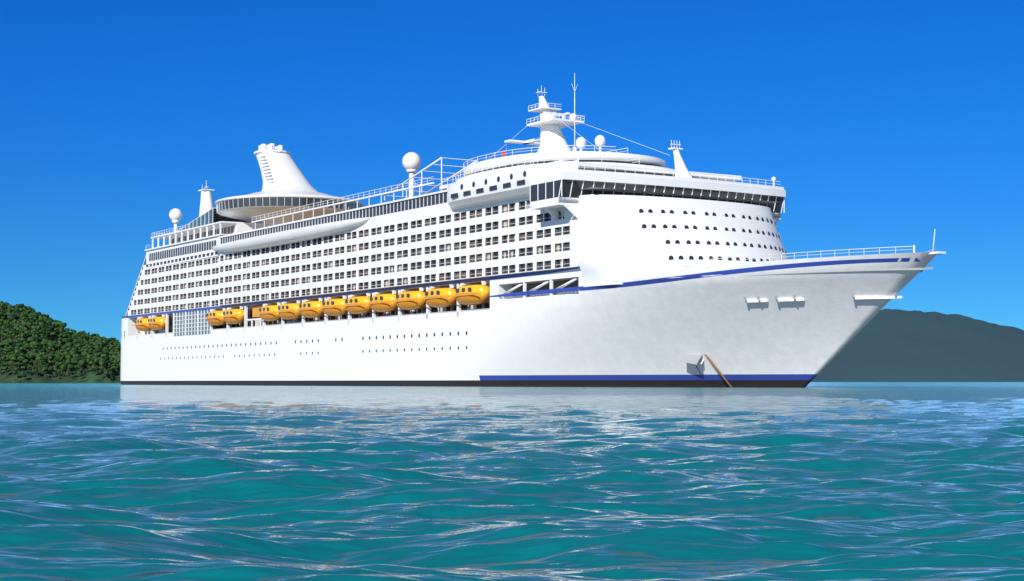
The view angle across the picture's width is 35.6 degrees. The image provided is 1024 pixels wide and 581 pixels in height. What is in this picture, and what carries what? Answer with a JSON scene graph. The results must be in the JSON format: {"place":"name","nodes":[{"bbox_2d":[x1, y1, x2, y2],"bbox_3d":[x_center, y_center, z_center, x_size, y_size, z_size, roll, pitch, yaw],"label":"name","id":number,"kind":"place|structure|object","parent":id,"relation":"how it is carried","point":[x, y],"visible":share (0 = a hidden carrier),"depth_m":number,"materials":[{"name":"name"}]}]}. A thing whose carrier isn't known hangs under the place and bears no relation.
{"place":"outdoors","nodes":[
{"label":"outdoors","id":0,"kind":"place"},
{"bbox_2d":[0,312,120,382],"bbox_3d":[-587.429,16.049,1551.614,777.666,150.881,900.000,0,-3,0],"label":"hill","id":1,"kind":"structure","parent":0,"point":[86,377],"depth_m":1114.21,"materials":[{"name":"green plant"}]},
{"bbox_2d":[0,301,120,380],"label":"forest","id":2,"kind":"object","parent":1,"relation":"on","point":[96,348],"visible":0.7,"depth_m":1213.30,"materials":[{"name":"green plant"}]},
{"bbox_2d":[0,383,1023,580],"bbox_3d":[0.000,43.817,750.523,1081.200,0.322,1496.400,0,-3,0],"label":"water","id":3,"kind":"structure","parent":0,"point":[808,482],"depth_m":13.40,"materials":[{"name":"teal liquid"}]},
{"bbox_2d":[120,73,945,387],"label":"cruise ship","id":4,"kind":"object","parent":3,"relation":"on","point":[554,261],"visible":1,"depth_m":286.09,"materials":[{"name":"white metal"}]},
{"bbox_2d":[0,0,1023,343],"label":"sky","id":5,"kind":"structure","parent":0,"point":[880,123],"materials":[{"name":"blue"}]},
{"bbox_2d":[810,382,1023,382],"bbox_3d":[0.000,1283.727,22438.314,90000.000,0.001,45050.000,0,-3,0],"label":"water","id":6,"kind":"structure","parent":0,"point":[916,382],"depth_m":1798.82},
{"bbox_2d":[811,309,1023,381],"bbox_3d":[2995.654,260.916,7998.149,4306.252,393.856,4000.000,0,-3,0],"label":"hill","id":7,"kind":"structure","parent":0,"point":[891,345],"depth_m":6466.50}
]}

